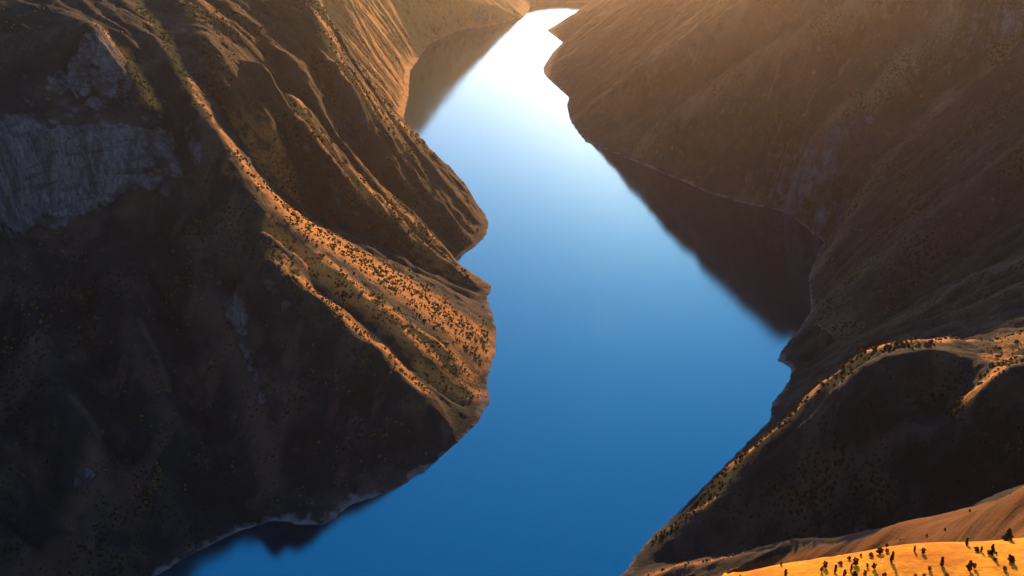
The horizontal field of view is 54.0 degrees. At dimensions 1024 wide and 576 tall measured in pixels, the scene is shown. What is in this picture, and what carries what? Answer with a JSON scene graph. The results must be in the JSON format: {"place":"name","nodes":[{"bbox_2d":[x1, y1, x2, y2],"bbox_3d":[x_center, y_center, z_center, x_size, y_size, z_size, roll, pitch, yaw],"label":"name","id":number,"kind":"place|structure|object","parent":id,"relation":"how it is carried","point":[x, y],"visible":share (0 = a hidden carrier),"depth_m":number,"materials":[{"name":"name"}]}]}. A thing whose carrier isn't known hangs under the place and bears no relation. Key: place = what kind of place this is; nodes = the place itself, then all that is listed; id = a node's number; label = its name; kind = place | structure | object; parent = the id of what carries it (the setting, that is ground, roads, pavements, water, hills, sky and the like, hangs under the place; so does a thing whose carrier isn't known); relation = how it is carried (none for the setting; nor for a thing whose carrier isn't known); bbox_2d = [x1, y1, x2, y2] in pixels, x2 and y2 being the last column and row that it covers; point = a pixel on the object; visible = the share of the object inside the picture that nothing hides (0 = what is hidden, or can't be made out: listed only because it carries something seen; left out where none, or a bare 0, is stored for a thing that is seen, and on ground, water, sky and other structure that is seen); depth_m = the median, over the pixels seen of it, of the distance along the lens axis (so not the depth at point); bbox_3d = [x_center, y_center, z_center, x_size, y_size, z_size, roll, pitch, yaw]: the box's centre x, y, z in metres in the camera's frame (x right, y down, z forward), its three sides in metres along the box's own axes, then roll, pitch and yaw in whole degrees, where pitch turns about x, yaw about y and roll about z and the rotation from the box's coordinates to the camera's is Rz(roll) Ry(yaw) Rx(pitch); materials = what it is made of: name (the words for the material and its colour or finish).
{"place":"outdoors","nodes":[
{"label":"outdoors","id":0,"kind":"place"},
{"bbox_2d":[0,0,495,575],"bbox_3d":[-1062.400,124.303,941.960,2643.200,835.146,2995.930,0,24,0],"label":"mountain","id":1,"kind":"structure","parent":0,"point":[62,394],"depth_m":1586.63,"materials":[{"name":"brown stone"}]},
{"bbox_2d":[0,0,488,506],"bbox_3d":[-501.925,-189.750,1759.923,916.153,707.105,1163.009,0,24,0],"label":"scrub","id":2,"kind":"object","parent":1,"relation":"on","point":[375,269],"visible":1,"depth_m":1746.94,"materials":[{"name":"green plant"}]},
{"bbox_2d":[179,0,490,292],"bbox_3d":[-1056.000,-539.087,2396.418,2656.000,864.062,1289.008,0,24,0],"label":"mountain","id":3,"kind":"structure","parent":0,"point":[339,109],"depth_m":2136.82,"materials":[{"name":"brown stone"}]},
{"bbox_2d":[183,0,478,284],"bbox_3d":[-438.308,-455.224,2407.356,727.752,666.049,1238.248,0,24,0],"label":"scrub","id":4,"kind":"object","parent":3,"relation":"on","point":[332,154],"visible":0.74,"depth_m":2196.37,"materials":[{"name":"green plant"}]},
{"bbox_2d":[320,0,557,118],"bbox_3d":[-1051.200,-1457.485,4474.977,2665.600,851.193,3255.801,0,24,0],"label":"distant mountain","id":5,"kind":"structure","parent":0,"point":[388,42],"depth_m":4397.44,"materials":[{"name":"brown stone"}]},
{"bbox_2d":[156,2,823,575],"bbox_3d":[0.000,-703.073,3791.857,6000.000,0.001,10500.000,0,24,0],"label":"lake water","id":6,"kind":"structure","parent":0,"point":[648,322],"depth_m":1960.74,"materials":[{"name":"blue liquid"}]},
{"bbox_2d":[546,0,591,1],"bbox_3d":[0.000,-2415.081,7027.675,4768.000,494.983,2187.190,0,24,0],"label":"distant hills","id":7,"kind":"structure","parent":0,"point":[569,0],"depth_m":6134.22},
{"bbox_2d":[543,0,1023,340],"bbox_3d":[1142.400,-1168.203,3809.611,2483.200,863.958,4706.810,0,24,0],"label":"canyon mountain","id":8,"kind":"structure","parent":0,"point":[798,117],"depth_m":2564.18,"materials":[{"name":"brown stone"}]},
{"bbox_2d":[570,0,1023,335],"bbox_3d":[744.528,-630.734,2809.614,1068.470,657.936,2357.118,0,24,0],"label":"scrub","id":9,"kind":"object","parent":8,"relation":"on","point":[947,158],"visible":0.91,"depth_m":2450.52,"materials":[{"name":"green plant"}]},
{"bbox_2d":[620,185,1023,575],"bbox_3d":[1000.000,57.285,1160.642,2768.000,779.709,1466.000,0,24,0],"label":"scrub hill","id":10,"kind":"structure","parent":0,"point":[877,441],"depth_m":1254.54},
{"bbox_2d":[647,231,1023,575],"bbox_3d":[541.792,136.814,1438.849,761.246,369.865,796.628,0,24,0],"label":"scrub","id":11,"kind":"object","parent":10,"relation":"on","point":[1011,362],"visible":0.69,"depth_m":1279.13,"materials":[{"name":"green plant"}]},
{"bbox_2d":[711,486,1023,575],"bbox_3d":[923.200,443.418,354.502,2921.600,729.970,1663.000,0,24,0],"label":"meadow hill","id":12,"kind":"structure","parent":0,"point":[986,525],"depth_m":700.74,"materials":[{"name":"orange plant"}]},
{"bbox_2d":[852,557,858,564],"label":"round tree","id":13,"kind":"object","parent":12,"relation":"on","point":[855,560],"visible":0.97,"depth_m":487.41,"materials":[{"name":"green plant"}]},
{"bbox_2d":[876,546,883,553],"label":"round tree","id":14,"kind":"object","parent":12,"relation":"on","point":[880,550],"visible":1,"depth_m":497.04,"materials":[{"name":"green plant"}]},
{"bbox_2d":[890,551,894,561],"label":"juniper tree","id":15,"kind":"object","parent":12,"relation":"on","point":[892,556],"visible":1,"depth_m":484.24,"materials":[{"name":"green plant"}]},
{"bbox_2d":[940,557,944,565],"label":"juniper tree","id":16,"kind":"object","parent":12,"relation":"on","point":[942,562],"visible":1,"depth_m":474.41,"materials":[{"name":"green plant"}]},
{"bbox_2d":[966,560,974,571],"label":"round tree","id":17,"kind":"object","parent":12,"relation":"on","point":[970,565],"visible":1,"depth_m":466.38,"materials":[{"name":"green plant"}]},
{"bbox_2d":[987,544,995,555],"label":"conifer tree","id":18,"kind":"object","parent":12,"relation":"on","point":[992,551],"visible":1,"depth_m":483.63,"materials":[{"name":"green plant"}]},
{"bbox_2d":[1001,528,1013,540],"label":"conifer tree","id":19,"kind":"object","parent":12,"relation":"on","point":[1008,535],"visible":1,"depth_m":511.46,"materials":[{"name":"green plant"}]},
{"bbox_2d":[1007,554,1013,561],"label":"round tree","id":20,"kind":"object","parent":12,"relation":"on","point":[1010,558],"visible":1,"depth_m":474.96,"materials":[{"name":"green plant"}]}
]}

